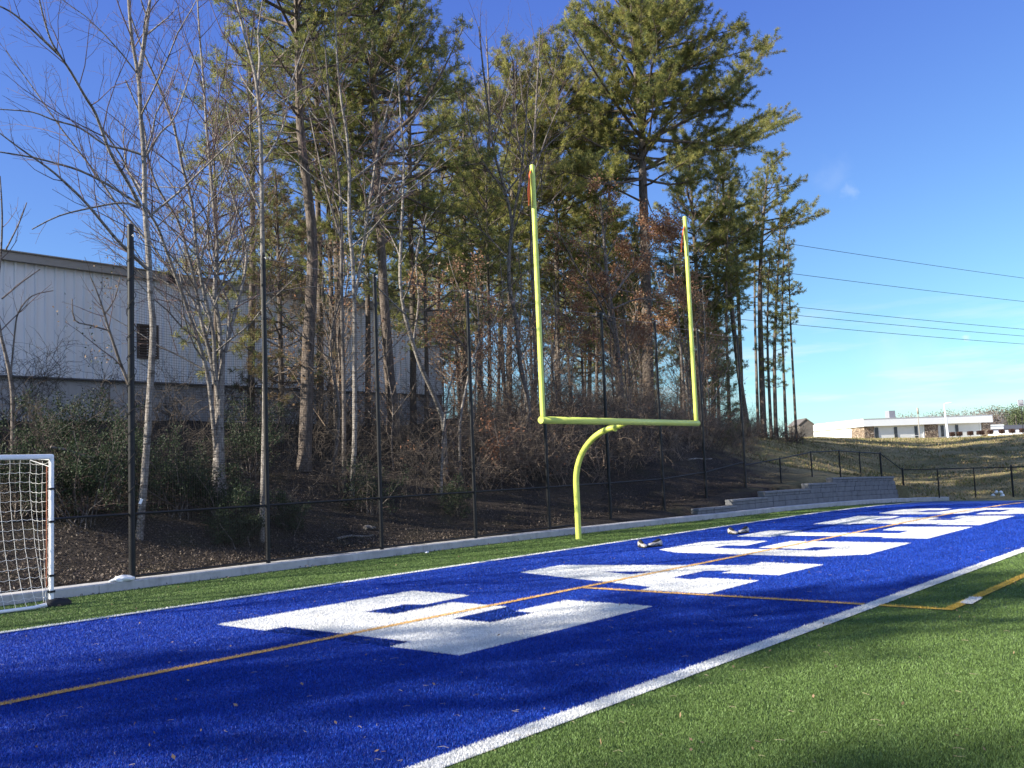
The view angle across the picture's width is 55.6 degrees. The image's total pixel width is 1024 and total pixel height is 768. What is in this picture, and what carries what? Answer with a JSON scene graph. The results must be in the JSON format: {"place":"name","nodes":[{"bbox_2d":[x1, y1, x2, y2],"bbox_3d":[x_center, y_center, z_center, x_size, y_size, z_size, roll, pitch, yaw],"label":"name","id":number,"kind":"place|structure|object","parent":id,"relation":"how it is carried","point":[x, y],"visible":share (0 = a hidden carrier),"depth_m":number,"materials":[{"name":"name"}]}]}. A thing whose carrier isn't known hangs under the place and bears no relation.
{"place":"outdoors","nodes":[
{"label":"outdoors","id":0,"kind":"place"},
{"bbox_2d":[0,499,1023,767],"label":"turf field","id":1,"kind":"structure","parent":0,"point":[910,685],"depth_m":8.14,"materials":[{"name":"plastic"}]},
{"bbox_2d":[0,454,71,613],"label":"soccer goal","id":2,"kind":"object","parent":1,"relation":"on","point":[51,601],"visible":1,"depth_m":15.96,"materials":[{"name":"white paint"}]},
{"bbox_2d":[0,501,929,633],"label":"boundary line","id":3,"kind":"object","parent":1,"relation":"on","point":[61,623],"visible":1,"depth_m":17.51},
{"bbox_2d":[0,501,1023,767],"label":"end zone","id":4,"kind":"object","parent":1,"relation":"on","point":[278,715],"visible":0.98,"depth_m":10.24,"materials":[{"name":"plastic"}]},
{"bbox_2d":[218,590,652,655],"bbox_3d":[-1.049,3.125,13.153,4.600,0.025,3.895,-6,-7,40],"label":"painted letter","id":5,"kind":"object","parent":4,"relation":"on","point":[449,634],"visible":0.98,"depth_m":12.68,"materials":[{"name":"paint"}]},
{"bbox_2d":[0,502,1023,704],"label":"goal area line","id":6,"kind":"object","parent":4,"relation":"on","point":[186,666],"visible":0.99,"depth_m":11.93,"materials":[{"name":"paint"}]},
{"bbox_2d":[521,562,822,593],"bbox_3d":[2.453,3.353,17.337,4.721,0.026,4.298,-6,-7,40],"label":"painted letter","id":7,"kind":"object","parent":4,"relation":"on","point":[663,581],"visible":0.98,"depth_m":16.99,"materials":[{"name":"paint"}]},
{"bbox_2d":[585,587,865,604],"bbox_3d":[2.858,3.038,14.018,4.496,0.025,0.141,-6,-7,40],"label":"goal area line","id":8,"kind":"object","parent":4,"relation":"on","point":[827,601],"visible":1,"depth_m":13.77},
{"bbox_2d":[660,540,908,556],"bbox_3d":[5.790,3.556,21.169,4.717,0.026,3.356,-6,-7,40],"label":"painted letter","id":9,"kind":"object","parent":4,"relation":"on","point":[847,548],"visible":1,"depth_m":20.86,"materials":[{"name":"paint"}]},
{"bbox_2d":[737,526,969,538],"bbox_3d":[8.716,3.750,24.698,4.708,0.027,3.890,-6,-7,40],"label":"painted letter","id":10,"kind":"object","parent":4,"relation":"on","point":[912,532],"visible":1,"depth_m":24.16,"materials":[{"name":"paint"}]},
{"bbox_2d":[816,515,1011,524],"bbox_3d":[11.659,3.938,28.167,4.596,0.030,3.886,-6,-7,40],"label":"painted letter","id":11,"kind":"object","parent":4,"relation":"on","point":[973,520],"visible":1,"depth_m":27.87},
{"bbox_2d":[881,507,1023,513],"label":"painted letter","id":12,"kind":"object","parent":4,"relation":"on","point":[1013,510],"visible":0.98,"depth_m":31.73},
{"bbox_2d":[0,424,1023,767],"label":"fallen leaves","id":13,"kind":"object","parent":1,"relation":"on","point":[162,568],"depth_m":21.52,"materials":[{"name":"plant"}]},
{"bbox_2d":[530,164,699,538],"bbox_3d":[2.288,-0.424,25.940,1.924,9.178,7.292,-6,-7,40],"label":"goalpost","id":14,"kind":"object","parent":1,"relation":"on","point":[615,424],"visible":0.99,"depth_m":25.45,"materials":[{"name":"metal"}]},
{"bbox_2d":[405,547,1023,767],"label":"goal line","id":15,"kind":"object","parent":1,"relation":"on","point":[464,753],"visible":1,"depth_m":8.49,"materials":[{"name":"paint"}]},
{"bbox_2d":[878,573,1023,609],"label":"goal area line","id":16,"kind":"object","parent":1,"relation":"on","point":[989,590],"visible":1,"depth_m":12.97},
{"bbox_2d":[0,409,1023,592],"bbox_3d":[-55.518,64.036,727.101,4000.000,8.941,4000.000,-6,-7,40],"label":"ground","id":17,"kind":"structure","parent":0,"point":[750,491],"depth_m":29.63,"materials":[{"name":"soil"}]},
{"bbox_2d":[0,176,52,460],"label":"bare tree","id":18,"kind":"object","parent":17,"relation":"on","point":[10,378],"visible":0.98,"depth_m":22.70,"materials":[{"name":"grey plant"}]},
{"bbox_2d":[0,404,94,518],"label":"evergreen shrub","id":19,"kind":"object","parent":17,"relation":"on","point":[15,476],"visible":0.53,"depth_m":20.38,"materials":[{"name":"green plant"}]},
{"bbox_2d":[0,384,118,461],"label":"evergreen shrub","id":20,"kind":"object","parent":17,"relation":"on","point":[92,418],"visible":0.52,"depth_m":23.83,"materials":[{"name":"green plant"}]},
{"bbox_2d":[0,513,128,590],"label":"chain link fence","id":21,"kind":"object","parent":17,"relation":"on","point":[74,517],"visible":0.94,"depth_m":17.34,"materials":[{"name":"metal"}]},
{"bbox_2d":[1,409,140,528],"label":"evergreen shrub","id":22,"kind":"object","parent":17,"relation":"on","point":[91,486],"visible":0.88,"depth_m":20.46,"materials":[{"name":"green plant"}]},
{"bbox_2d":[52,249,137,472],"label":"bare tree","id":23,"kind":"object","parent":17,"relation":"on","point":[108,330],"visible":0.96,"depth_m":24.06,"materials":[{"name":"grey plant"}]},
{"bbox_2d":[48,399,174,509],"bbox_3d":[-9.104,1.699,22.382,3.136,2.748,2.939,-6,-7,40],"label":"evergreen shrub","id":24,"kind":"object","parent":17,"relation":"on","point":[123,451],"visible":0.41,"depth_m":22.15,"materials":[{"name":"green plant"}]},
{"bbox_2d":[0,0,310,539],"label":"bare tree","id":25,"kind":"object","parent":17,"relation":"on","point":[138,70],"visible":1,"depth_m":21.11,"materials":[{"name":"grey plant"}]},
{"bbox_2d":[116,422,226,519],"bbox_3d":[-8.023,2.018,22.402,1.848,2.323,2.823,-6,-7,40],"label":"evergreen shrub","id":26,"kind":"object","parent":17,"relation":"on","point":[181,489],"visible":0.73,"depth_m":22.42,"materials":[{"name":"green plant"}]},
{"bbox_2d":[52,0,345,496],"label":"bare tree","id":27,"kind":"object","parent":17,"relation":"on","point":[219,455],"visible":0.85,"depth_m":24.62,"materials":[{"name":"grey plant"}]},
{"bbox_2d":[157,104,259,411],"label":"pine tree","id":28,"kind":"object","parent":17,"relation":"on","point":[203,143],"visible":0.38,"depth_m":27.67,"materials":[{"name":"green plant"}]},
{"bbox_2d":[0,249,446,425],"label":"warehouse","id":29,"kind":"structure","parent":17,"relation":"on","point":[61,276],"depth_m":31.48,"materials":[{"name":"white metal"}]},
{"bbox_2d":[179,458,274,522],"bbox_3d":[-6.371,2.551,22.774,2.548,1.720,2.227,-6,-7,40],"label":"evergreen shrub","id":30,"kind":"object","parent":17,"relation":"on","point":[234,494],"visible":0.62,"depth_m":22.59,"materials":[{"name":"green plant"}]},
{"bbox_2d":[201,509,264,548],"bbox_3d":[-6.256,3.232,21.865,1.397,0.987,1.075,0,-5,-24],"label":"evergreen shrub","id":31,"kind":"object","parent":17,"relation":"on","point":[234,526],"visible":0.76,"depth_m":21.75,"materials":[{"name":"green plant"}]},
{"bbox_2d":[185,391,292,479],"bbox_3d":[-7.539,1.451,26.469,2.856,2.622,2.898,0,-5,-23],"label":"evergreen shrub","id":32,"kind":"object","parent":17,"relation":"on","point":[256,442],"visible":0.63,"depth_m":26.35,"materials":[{"name":"green plant"}]},
{"bbox_2d":[168,18,325,423],"bbox_3d":[-9.052,-5.704,33.633,4.336,14.787,4.784,-5,-6,24],"label":"pine tree","id":33,"kind":"object","parent":17,"relation":"on","point":[278,106],"visible":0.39,"depth_m":33.52,"materials":[{"name":"green plant"}]},
{"bbox_2d":[209,0,325,542],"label":"bare tree","id":34,"kind":"object","parent":17,"relation":"on","point":[260,172],"visible":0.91,"depth_m":23.15,"materials":[{"name":"grey plant"}]},
{"bbox_2d":[221,164,336,440],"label":"cedar tree","id":35,"kind":"object","parent":17,"relation":"on","point":[277,220],"visible":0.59,"depth_m":30.97,"materials":[{"name":"plant"}]},
{"bbox_2d":[188,0,391,471],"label":"pine tree","id":36,"kind":"object","parent":17,"relation":"on","point":[297,7],"visible":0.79,"depth_m":29.14,"materials":[{"name":"green plant"}]},
{"bbox_2d":[270,489,313,533],"bbox_3d":[-5.372,3.098,23.512,0.946,1.154,1.335,1,-6,-32],"label":"evergreen shrub","id":37,"kind":"object","parent":17,"relation":"on","point":[292,515],"visible":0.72,"depth_m":23.40,"materials":[{"name":"green plant"}]},
{"bbox_2d":[221,0,396,425],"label":"pine tree","id":38,"kind":"object","parent":17,"relation":"on","point":[315,102],"visible":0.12,"depth_m":36.29,"materials":[{"name":"green plant"}]},
{"bbox_2d":[228,2,390,492],"bbox_3d":[-5.433,-4.519,28.644,4.358,15.831,4.362,-3,-5,12],"label":"bare tree","id":39,"kind":"object","parent":17,"relation":"on","point":[340,231],"visible":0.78,"depth_m":28.27,"materials":[{"name":"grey plant"}]},
{"bbox_2d":[270,197,383,421],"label":"sapling","id":40,"kind":"object","parent":17,"relation":"on","point":[319,302],"visible":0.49,"depth_m":32.12,"materials":[{"name":"brown plant"}]},
{"bbox_2d":[264,98,391,429],"bbox_3d":[-6.716,-4.310,34.998,4.740,12.499,4.358,-4,-5,16],"label":"pine tree","id":41,"kind":"object","parent":17,"relation":"on","point":[326,224],"visible":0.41,"depth_m":34.65,"materials":[{"name":"green plant"}]},
{"bbox_2d":[295,257,372,443],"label":"sapling","id":42,"kind":"object","parent":17,"relation":"on","point":[333,353],"visible":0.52,"depth_m":31.03,"materials":[{"name":"brown plant"}]},
{"bbox_2d":[257,201,433,474],"bbox_3d":[-4.830,-1.278,28.910,5.116,8.809,3.610,-2,-5,0],"label":"sapling","id":43,"kind":"object","parent":17,"relation":"on","point":[333,378],"visible":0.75,"depth_m":28.78,"materials":[{"name":"brown plant"}]},
{"bbox_2d":[283,221,411,412],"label":"sapling","id":44,"kind":"object","parent":17,"relation":"on","point":[339,329],"visible":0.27,"depth_m":33.78,"materials":[{"name":"brown plant"}]},
{"bbox_2d":[260,0,439,433],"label":"pine tree","id":45,"kind":"object","parent":17,"relation":"on","point":[361,89],"visible":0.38,"depth_m":34.56,"materials":[{"name":"green plant"}]},
{"bbox_2d":[251,0,458,496],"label":"bare tree","id":46,"kind":"object","parent":17,"relation":"on","point":[354,284],"visible":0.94,"depth_m":28.42,"materials":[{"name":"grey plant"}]},
{"bbox_2d":[306,81,437,425],"bbox_3d":[-5.735,-5.269,39.206,5.939,14.498,5.363,-2,-5,1],"label":"pine tree","id":47,"kind":"object","parent":17,"relation":"on","point":[369,258],"visible":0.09,"depth_m":38.58,"materials":[{"name":"green plant"}]},
{"bbox_2d":[333,454,411,515],"bbox_3d":[-3.658,2.723,26.085,2.379,1.747,1.588,-5,-6,27],"label":"evergreen shrub","id":48,"kind":"object","parent":17,"relation":"on","point":[363,492],"visible":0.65,"depth_m":26.08,"materials":[{"name":"green plant"}]},
{"bbox_2d":[303,47,456,477],"bbox_3d":[-3.584,-4.111,30.100,4.190,14.569,7.663,-3,-5,9],"label":"bare tree","id":49,"kind":"object","parent":17,"relation":"on","point":[418,360],"visible":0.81,"depth_m":30.78,"materials":[{"name":"brown plant"}]},
{"bbox_2d":[348,312,430,469],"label":"sapling","id":50,"kind":"object","parent":17,"relation":"on","point":[393,413],"visible":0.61,"depth_m":30.69,"materials":[{"name":"brown plant"}]},
{"bbox_2d":[0,312,812,526],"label":"undergrowth","id":51,"kind":"object","parent":17,"relation":"on","point":[753,430],"visible":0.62,"depth_m":32.38,"materials":[{"name":"plant"}]},
{"bbox_2d":[312,0,505,443],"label":"pine tree","id":52,"kind":"object","parent":17,"relation":"on","point":[374,73],"visible":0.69,"depth_m":34.24,"materials":[{"name":"green plant"}]},
{"bbox_2d":[360,0,481,425],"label":"pine tree","id":53,"kind":"object","parent":17,"relation":"on","point":[435,127],"visible":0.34,"depth_m":39.54,"materials":[{"name":"green plant"}]},
{"bbox_2d":[351,165,511,428],"bbox_3d":[-3.191,-3.285,37.800,5.370,10.664,5.704,-6,-7,40],"label":"pine tree","id":54,"kind":"object","parent":17,"relation":"on","point":[427,257],"visible":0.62,"depth_m":37.53,"materials":[{"name":"green plant"}]},
{"bbox_2d":[126,223,746,578],"bbox_3d":[0.825,0.867,28.005,0.226,6.955,25.150,-6,-7,40],"label":"ball stop fence","id":55,"kind":"object","parent":17,"relation":"on","point":[132,524],"visible":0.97,"depth_m":23.38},
{"bbox_2d":[380,84,496,308],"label":"pine tree","id":56,"kind":"object","parent":17,"relation":"on","point":[425,117],"visible":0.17,"depth_m":44.27,"materials":[{"name":"green plant"}]},
{"bbox_2d":[431,473,476,517],"bbox_3d":[-1.615,3.252,28.177,1.340,1.358,1.653,-3,-5,13],"label":"evergreen shrub","id":57,"kind":"object","parent":17,"relation":"on","point":[453,488],"visible":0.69,"depth_m":27.91,"materials":[{"name":"green plant"}]},
{"bbox_2d":[402,250,516,466],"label":"oak tree","id":58,"kind":"object","parent":17,"relation":"on","point":[438,328],"visible":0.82,"depth_m":33.15,"materials":[{"name":"brown plant"}]},
{"bbox_2d":[410,268,510,428],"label":"sapling","id":59,"kind":"object","parent":17,"relation":"on","point":[453,384],"visible":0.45,"depth_m":37.19,"materials":[{"name":"brown plant"}]},
{"bbox_2d":[420,67,506,417],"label":"pine tree","id":60,"kind":"object","parent":17,"relation":"on","point":[457,143],"visible":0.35,"depth_m":43.57,"materials":[{"name":"green plant"}]},
{"bbox_2d":[426,265,512,433],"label":"sapling","id":61,"kind":"object","parent":17,"relation":"on","point":[482,348],"visible":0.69,"depth_m":36.31,"materials":[{"name":"brown plant"}]},
{"bbox_2d":[0,497,948,605],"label":"kerb","id":62,"kind":"structure","parent":17,"relation":"on","point":[136,583],"depth_m":22.30,"materials":[{"name":"concrete"}]},
{"bbox_2d":[425,146,542,409],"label":"pine tree","id":63,"kind":"object","parent":17,"relation":"on","point":[486,217],"visible":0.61,"depth_m":42.00,"materials":[{"name":"green plant"}]},
{"bbox_2d":[425,0,568,407],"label":"bare tree","id":64,"kind":"object","parent":17,"relation":"on","point":[490,108],"visible":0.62,"depth_m":45.75,"materials":[{"name":"grey plant"}]},
{"bbox_2d":[455,242,548,417],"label":"sapling","id":65,"kind":"object","parent":17,"relation":"on","point":[512,333],"visible":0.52,"depth_m":39.98,"materials":[{"name":"brown plant"}]},
{"bbox_2d":[436,31,588,407],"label":"pine tree","id":66,"kind":"object","parent":17,"relation":"on","point":[524,230],"visible":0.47,"depth_m":50.71,"materials":[{"name":"green plant"}]},
{"bbox_2d":[444,3,581,452],"bbox_3d":[0.480,-5.759,35.657,6.628,17.384,6.270,-1,-5,-17],"label":"bare tree","id":67,"kind":"object","parent":17,"relation":"on","point":[512,230],"visible":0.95,"depth_m":35.65,"materials":[{"name":"grey plant"}]},
{"bbox_2d":[461,265,566,429],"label":"sapling","id":68,"kind":"object","parent":17,"relation":"on","point":[524,368],"visible":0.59,"depth_m":35.72,"materials":[{"name":"brown plant"}]},
{"bbox_2d":[483,240,550,427],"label":"sapling","id":69,"kind":"object","parent":17,"relation":"on","point":[521,309],"visible":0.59,"depth_m":39.06,"materials":[{"name":"brown plant"}]},
{"bbox_2d":[458,3,604,417],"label":"bare tree","id":70,"kind":"object","parent":17,"relation":"on","point":[530,215],"visible":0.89,"depth_m":44.07,"materials":[{"name":"grey plant"}]},
{"bbox_2d":[517,272,585,435],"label":"sapling","id":71,"kind":"object","parent":17,"relation":"on","point":[550,352],"visible":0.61,"depth_m":38.59,"materials":[{"name":"brown plant"}]},
{"bbox_2d":[523,212,600,402],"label":"pine tree","id":72,"kind":"object","parent":17,"relation":"on","point":[550,285],"visible":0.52,"depth_m":54.78,"materials":[{"name":"green plant"}]},
{"bbox_2d":[492,25,633,405],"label":"pine tree","id":73,"kind":"object","parent":17,"relation":"on","point":[560,208],"visible":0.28,"depth_m":55.25,"materials":[{"name":"green plant"}]},
{"bbox_2d":[553,264,612,399],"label":"pine tree","id":74,"kind":"object","parent":17,"relation":"on","point":[581,367],"visible":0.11,"depth_m":60.96,"materials":[{"name":"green plant"}]},
{"bbox_2d":[544,98,638,397],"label":"pine tree","id":75,"kind":"object","parent":17,"relation":"on","point":[621,224],"visible":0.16,"depth_m":62.58,"materials":[{"name":"green plant"}]},
{"bbox_2d":[565,189,621,402],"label":"pine tree","id":76,"kind":"object","parent":17,"relation":"on","point":[596,235],"visible":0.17,"depth_m":58.79,"materials":[{"name":"green plant"}]},
{"bbox_2d":[572,200,639,384],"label":"pine tree","id":77,"kind":"object","parent":17,"relation":"on","point":[609,230],"visible":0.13,"depth_m":59.67,"materials":[{"name":"green plant"}]},
{"bbox_2d":[565,262,652,409],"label":"sapling","id":78,"kind":"object","parent":17,"relation":"on","point":[619,326],"visible":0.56,"depth_m":45.11,"materials":[{"name":"brown plant"}]},
{"bbox_2d":[531,171,699,413],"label":"oak tree","id":79,"kind":"object","parent":17,"relation":"on","point":[661,229],"visible":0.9,"depth_m":45.97,"materials":[{"name":"brown plant"}]},
{"bbox_2d":[587,275,656,386],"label":"pine tree","id":80,"kind":"object","parent":17,"relation":"on","point":[621,298],"visible":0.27,"depth_m":57.28,"materials":[{"name":"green plant"}]},
{"bbox_2d":[617,212,670,369],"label":"pine tree","id":81,"kind":"object","parent":17,"relation":"on","point":[637,252],"visible":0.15,"depth_m":62.89,"materials":[{"name":"green plant"}]},
{"bbox_2d":[525,0,802,408],"bbox_3d":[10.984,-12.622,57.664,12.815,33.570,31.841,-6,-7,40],"label":"pine tree","id":82,"kind":"object","parent":17,"relation":"on","point":[652,25],"visible":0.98,"depth_m":52.68,"materials":[{"name":"green plant"}]},
{"bbox_2d":[631,214,724,411],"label":"oak tree","id":83,"kind":"object","parent":17,"relation":"on","point":[674,312],"visible":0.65,"depth_m":51.65,"materials":[{"name":"brown plant"}]},
{"bbox_2d":[640,136,752,413],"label":"pine tree","id":84,"kind":"object","parent":17,"relation":"on","point":[699,253],"visible":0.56,"depth_m":63.16,"materials":[{"name":"green plant"}]},
{"bbox_2d":[670,263,732,412],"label":"pine tree","id":85,"kind":"object","parent":17,"relation":"on","point":[711,306],"visible":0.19,"depth_m":63.60,"materials":[{"name":"green plant"}]},
{"bbox_2d":[664,283,747,431],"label":"sapling","id":86,"kind":"object","parent":17,"relation":"on","point":[711,351],"visible":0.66,"depth_m":50.22,"materials":[{"name":"brown plant"}]},
{"bbox_2d":[673,289,745,446],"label":"sapling","id":87,"kind":"object","parent":17,"relation":"on","point":[704,373],"visible":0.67,"depth_m":47.35,"materials":[{"name":"brown plant"}]},
{"bbox_2d":[685,332,749,427],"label":"tree","id":88,"kind":"object","parent":17,"relation":"on","point":[730,373],"visible":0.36,"depth_m":57.85,"materials":[{"name":"green plant"}]},
{"bbox_2d":[686,219,753,418],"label":"pine tree","id":89,"kind":"object","parent":17,"relation":"on","point":[739,284],"visible":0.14,"depth_m":65.86,"materials":[{"name":"green plant"}]},
{"bbox_2d":[690,162,756,419],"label":"pine tree","id":90,"kind":"object","parent":17,"relation":"on","point":[734,233],"visible":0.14,"depth_m":68.21,"materials":[{"name":"green plant"}]},
{"bbox_2d":[680,151,767,424],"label":"pine tree","id":91,"kind":"object","parent":17,"relation":"on","point":[734,205],"visible":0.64,"depth_m":64.84,"materials":[{"name":"green plant"}]},
{"bbox_2d":[702,195,752,419],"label":"pine tree","id":92,"kind":"object","parent":17,"relation":"on","point":[727,305],"visible":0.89,"depth_m":62.44,"materials":[{"name":"green plant"}]},
{"bbox_2d":[704,177,771,377],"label":"pine tree","id":93,"kind":"object","parent":17,"relation":"on","point":[759,255],"visible":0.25,"depth_m":69.83,"materials":[{"name":"green plant"}]},
{"bbox_2d":[736,175,783,426],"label":"pine tree","id":94,"kind":"object","parent":17,"relation":"on","point":[756,363],"visible":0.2,"depth_m":74.07,"materials":[{"name":"green plant"}]},
{"bbox_2d":[753,247,787,437],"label":"pine tree","id":95,"kind":"object","parent":17,"relation":"on","point":[767,341],"visible":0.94,"depth_m":69.83,"materials":[{"name":"green plant"}]},
{"bbox_2d":[756,196,794,436],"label":"pine tree","id":96,"kind":"object","parent":17,"relation":"on","point":[776,317],"visible":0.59,"depth_m":75.60,"materials":[{"name":"green plant"}]},
{"bbox_2d":[739,141,829,435],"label":"pine tree","id":97,"kind":"object","parent":17,"relation":"on","point":[785,217],"visible":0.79,"depth_m":71.60,"materials":[{"name":"green plant"}]},
{"bbox_2d":[769,225,802,430],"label":"pine tree","id":98,"kind":"object","parent":17,"relation":"on","point":[783,372],"visible":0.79,"depth_m":75.70,"materials":[{"name":"green plant"}]},
{"bbox_2d":[774,241,806,437],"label":"pine tree","id":99,"kind":"object","parent":17,"relation":"on","point":[791,318],"visible":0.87,"depth_m":75.36,"materials":[{"name":"green plant"}]},
{"bbox_2d":[691,476,898,513],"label":"retaining wall","id":100,"kind":"structure","parent":17,"relation":"on","point":[833,489],"depth_m":39.44,"materials":[{"name":"concrete"}]},
{"bbox_2d":[711,433,1023,499],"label":"grass","id":101,"kind":"structure","parent":17,"relation":"on","point":[818,446],"depth_m":63.02,"materials":[{"name":"plant"}]},
{"bbox_2d":[746,450,1023,497],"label":"chain link fence","id":102,"kind":"object","parent":17,"relation":"on","point":[902,469],"visible":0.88,"depth_m":44.05,"materials":[{"name":"metal"}]},
{"bbox_2d":[813,411,992,437],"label":"office building","id":103,"kind":"structure","parent":17,"relation":"on","point":[890,425],"depth_m":174.51,"materials":[{"name":"white paint"}]},
{"bbox_2d":[898,404,1023,424],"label":"treeline","id":104,"kind":"object","parent":17,"relation":"on","point":[1013,416],"visible":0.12,"depth_m":276.40,"materials":[{"name":"grey plant"}]},
{"bbox_2d":[0,0,1023,437],"label":"sky","id":105,"kind":"structure","parent":0,"point":[910,131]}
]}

